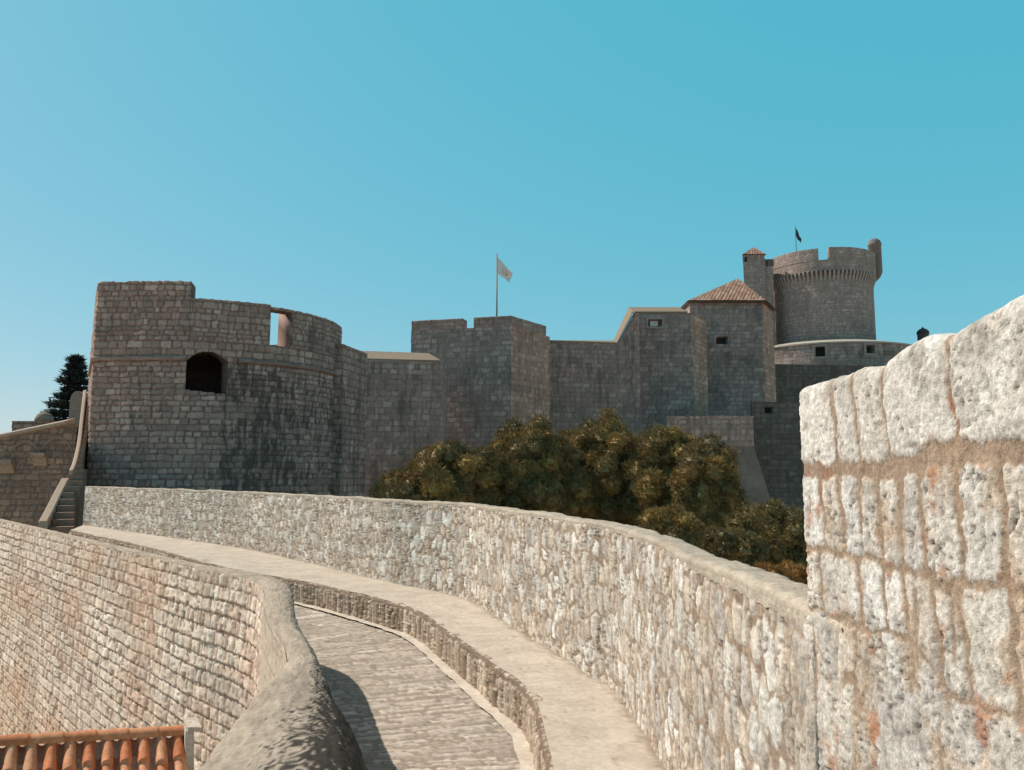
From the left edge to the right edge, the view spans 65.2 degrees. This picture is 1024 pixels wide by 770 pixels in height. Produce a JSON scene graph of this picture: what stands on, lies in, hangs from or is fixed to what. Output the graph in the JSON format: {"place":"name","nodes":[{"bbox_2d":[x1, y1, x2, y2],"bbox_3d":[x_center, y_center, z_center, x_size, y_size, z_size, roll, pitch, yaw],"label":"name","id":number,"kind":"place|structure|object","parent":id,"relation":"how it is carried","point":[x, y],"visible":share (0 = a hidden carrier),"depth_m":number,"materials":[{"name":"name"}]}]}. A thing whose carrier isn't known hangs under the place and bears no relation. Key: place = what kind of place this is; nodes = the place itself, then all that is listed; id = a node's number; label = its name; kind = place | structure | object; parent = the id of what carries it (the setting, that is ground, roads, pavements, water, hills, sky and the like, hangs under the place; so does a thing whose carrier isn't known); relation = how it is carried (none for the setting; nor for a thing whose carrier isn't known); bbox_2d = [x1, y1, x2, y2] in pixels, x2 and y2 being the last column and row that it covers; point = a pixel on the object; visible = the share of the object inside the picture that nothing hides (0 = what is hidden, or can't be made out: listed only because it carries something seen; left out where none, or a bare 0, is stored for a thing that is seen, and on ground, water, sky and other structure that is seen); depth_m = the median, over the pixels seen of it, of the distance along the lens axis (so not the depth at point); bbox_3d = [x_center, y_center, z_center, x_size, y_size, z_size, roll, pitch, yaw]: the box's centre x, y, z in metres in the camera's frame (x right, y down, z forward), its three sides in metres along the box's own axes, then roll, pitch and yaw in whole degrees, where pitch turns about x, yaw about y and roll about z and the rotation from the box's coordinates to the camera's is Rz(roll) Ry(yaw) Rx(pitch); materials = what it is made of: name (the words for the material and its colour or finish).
{"place":"outdoors","nodes":[
{"label":"outdoors","id":0,"kind":"place"},
{"bbox_2d":[12,412,57,430],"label":"domed building","id":1,"kind":"structure","parent":0,"point":[41,418],"depth_m":38.03,"materials":[{"name":"grey stone"}]},
{"bbox_2d":[362,351,446,497],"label":"long wall","id":2,"kind":"structure","parent":0,"point":[406,402],"depth_m":40.99,"materials":[{"name":"grey stone"}]},
{"bbox_2d":[294,604,519,769],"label":"path","id":3,"kind":"structure","parent":0,"point":[401,702],"depth_m":5.92,"materials":[{"name":"beige stone"}]},
{"bbox_2d":[69,525,665,769],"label":"stone ledge","id":4,"kind":"object","parent":3,"relation":"on","point":[561,712],"visible":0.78,"depth_m":6.56,"materials":[{"name":"stone"}]},
{"bbox_2d":[294,601,535,769],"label":"kerb strip","id":5,"kind":"object","parent":3,"relation":"on","point":[521,745],"visible":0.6,"depth_m":6.05,"materials":[{"name":"stone"}]},
{"bbox_2d":[411,315,549,448],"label":"notched tower","id":6,"kind":"structure","parent":0,"point":[498,369],"depth_m":46.05,"materials":[{"name":"grey stone"}]},
{"bbox_2d":[496,254,512,315],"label":"flagpole","id":7,"kind":"object","parent":6,"relation":"on","point":[505,272],"visible":0.99,"depth_m":50.07,"materials":[{"name":"white fabric"}]},
{"bbox_2d":[0,0,1023,432],"label":"sky","id":8,"kind":"structure","parent":0,"point":[365,167],"materials":[{"name":"blue"}]},
{"bbox_2d":[550,308,640,435],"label":"ramped wall","id":9,"kind":"structure","parent":0,"point":[589,378],"depth_m":53.06,"materials":[{"name":"grey stone"}]},
{"bbox_2d":[667,416,769,506],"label":"scarped buttress","id":10,"kind":"structure","parent":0,"point":[737,432],"depth_m":46.95,"materials":[{"name":"grey stone"}]},
{"bbox_2d":[680,279,775,415],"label":"roofed tower","id":11,"kind":"structure","parent":0,"point":[741,371],"depth_m":61.78,"materials":[{"name":"stone"}]},
{"bbox_2d":[716,338,724,343],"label":"window","id":12,"kind":"structure","parent":11,"relation":"in","point":[718,340],"depth_m":62.28,"materials":[{"name":"black"}]},
{"bbox_2d":[775,364,875,401],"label":"retaining wall","id":13,"kind":"structure","parent":0,"point":[793,381],"depth_m":70.83,"materials":[{"name":"grey stone"}]},
{"label":"ground","id":14,"kind":"structure","parent":0,"visible":0},
{"bbox_2d":[0,418,84,526],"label":"terrace wall","id":15,"kind":"structure","parent":14,"relation":"on","point":[36,463],"depth_m":30.82,"materials":[{"name":"stone"}]},
{"bbox_2d":[38,390,88,533],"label":"staircase","id":16,"kind":"structure","parent":14,"relation":"on","point":[63,511],"depth_m":23.64,"materials":[{"name":"beige stone"}]},
{"bbox_2d":[40,353,88,420],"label":"conifer","id":17,"kind":"object","parent":14,"relation":"on","point":[73,379],"visible":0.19,"depth_m":49.76,"materials":[{"name":"green plant"}]},
{"bbox_2d":[69,391,87,423],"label":"stone pillar","id":18,"kind":"structure","parent":14,"relation":"on","point":[75,404],"depth_m":33.11,"materials":[{"name":"grey stone"}]},
{"bbox_2d":[0,717,201,769],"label":"tiled roof house","id":19,"kind":"structure","parent":14,"relation":"on","point":[160,750],"depth_m":6.46,"materials":[{"name":"tile"}]},
{"bbox_2d":[0,519,367,769],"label":"curtain wall","id":20,"kind":"structure","parent":14,"relation":"on","point":[97,635],"depth_m":8.73,"materials":[{"name":"stone"}]},
{"bbox_2d":[86,280,341,494],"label":"bastion tower","id":21,"kind":"structure","parent":14,"relation":"on","point":[187,389],"depth_m":27.38,"materials":[{"name":"grey stone"}]},
{"bbox_2d":[275,344,367,496],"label":"link wall","id":22,"kind":"structure","parent":14,"relation":"on","point":[349,432],"depth_m":31.84,"materials":[{"name":"grey stone"}]},
{"bbox_2d":[367,438,520,505],"bbox_3d":[-2.063,6.064,25.048,4.970,8.902,3.763,3,-7,-26],"label":"pine tree","id":23,"kind":"object","parent":14,"relation":"on","point":[453,471],"visible":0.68,"depth_m":24.43,"materials":[{"name":"green plant"}]},
{"bbox_2d":[83,486,843,769],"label":"parapet wall","id":24,"kind":"structure","parent":14,"relation":"on","point":[695,657],"depth_m":5.48,"materials":[{"name":"stone"}]},
{"bbox_2d":[468,412,598,518],"bbox_3d":[0.407,5.776,26.607,4.671,9.821,4.784,4,-8,-33],"label":"bush","id":25,"kind":"object","parent":14,"relation":"on","point":[542,466],"visible":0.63,"depth_m":25.81,"materials":[{"name":"green plant"}]},
{"bbox_2d":[554,406,635,525],"bbox_3d":[3.024,5.729,28.047,4.816,10.234,4.820,0,-6,0],"label":"bush","id":26,"kind":"object","parent":14,"relation":"on","point":[589,437],"visible":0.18,"depth_m":27.02,"materials":[{"name":"green plant"}]},
{"bbox_2d":[598,423,698,527],"bbox_3d":[4.978,5.934,26.455,4.310,9.470,4.271,0,-6,0],"label":"bush","id":27,"kind":"object","parent":14,"relation":"on","point":[649,454],"visible":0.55,"depth_m":25.95,"materials":[{"name":"green plant"}]},
{"bbox_2d":[629,307,708,432],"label":"tower","id":28,"kind":"structure","parent":14,"relation":"on","point":[673,363],"depth_m":55.59,"materials":[{"name":"grey stone"}]},
{"bbox_2d":[646,317,663,327],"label":"window","id":29,"kind":"structure","parent":28,"relation":"in","point":[647,318],"depth_m":55.77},
{"bbox_2d":[636,502,708,550],"bbox_3d":[3.627,6.181,18.002,1.680,7.099,1.701,-3,-7,29],"label":"bush","id":30,"kind":"object","parent":14,"relation":"on","point":[676,522],"visible":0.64,"depth_m":17.95,"materials":[{"name":"green plant"}]},
{"bbox_2d":[660,430,751,531],"bbox_3d":[6.013,5.893,24.658,2.876,9.146,3.054,0,-6,0],"label":"bush","id":31,"kind":"object","parent":14,"relation":"on","point":[705,486],"visible":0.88,"depth_m":24.00,"materials":[{"name":"green plant"}]},
{"bbox_2d":[701,524,769,566],"bbox_3d":[5.197,6.571,18.882,2.051,6.519,1.979,0,-6,0],"label":"bush","id":32,"kind":"object","parent":14,"relation":"on","point":[743,546],"visible":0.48,"depth_m":18.78,"materials":[{"name":"green plant"}]},
{"bbox_2d":[742,247,775,344],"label":"stair turret","id":33,"kind":"object","parent":14,"relation":"on","point":[758,272],"visible":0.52,"depth_m":84.42,"materials":[{"name":"stone"}]},
{"bbox_2d":[723,497,807,568],"bbox_3d":[6.818,6.496,20.929,3.385,7.128,3.043,0,-6,0],"label":"bush","id":34,"kind":"object","parent":14,"relation":"on","point":[778,525],"visible":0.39,"depth_m":20.45,"materials":[{"name":"green plant"}]},
{"bbox_2d":[750,402,804,518],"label":"outwork","id":35,"kind":"object","parent":14,"relation":"on","point":[777,439],"visible":0.3,"depth_m":49.86,"materials":[{"name":"grey stone"}]},
{"bbox_2d":[753,559,807,584],"bbox_3d":[4.610,6.081,13.397,1.517,6.279,1.342,0,-6,0],"label":"bush","id":36,"kind":"object","parent":14,"relation":"on","point":[790,570],"visible":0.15,"depth_m":13.53,"materials":[{"name":"brown plant"}]},
{"bbox_2d":[775,339,911,365],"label":"round terrace","id":37,"kind":"structure","parent":14,"relation":"on","point":[858,352],"depth_m":77.91,"materials":[{"name":"grey stone"}]},
{"bbox_2d":[813,344,827,358],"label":"window","id":38,"kind":"structure","parent":37,"relation":"in","point":[820,352],"depth_m":78.32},
{"bbox_2d":[773,238,882,344],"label":"round keep","id":39,"kind":"structure","parent":37,"relation":"on","point":[831,297],"depth_m":82.84,"materials":[{"name":"grey stone"}]},
{"bbox_2d":[795,226,800,250],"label":"flagpole","id":40,"kind":"object","parent":39,"relation":"on","point":[797,235],"visible":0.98,"depth_m":86.31,"materials":[{"name":"fabric"}]},
{"bbox_2d":[864,343,876,354],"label":"window","id":41,"kind":"structure","parent":37,"relation":"in","point":[866,349],"depth_m":77.45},
{"bbox_2d":[799,295,1023,769],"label":"merlon","id":42,"kind":"object","parent":14,"relation":"on","point":[912,457],"visible":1,"depth_m":1.48,"materials":[{"name":"stone"}]},
{"bbox_2d":[916,327,929,340],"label":"domed turret","id":43,"kind":"object","parent":14,"relation":"on","point":[922,333],"visible":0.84,"depth_m":83.70,"materials":[{"name":"grey stone"}]}
]}

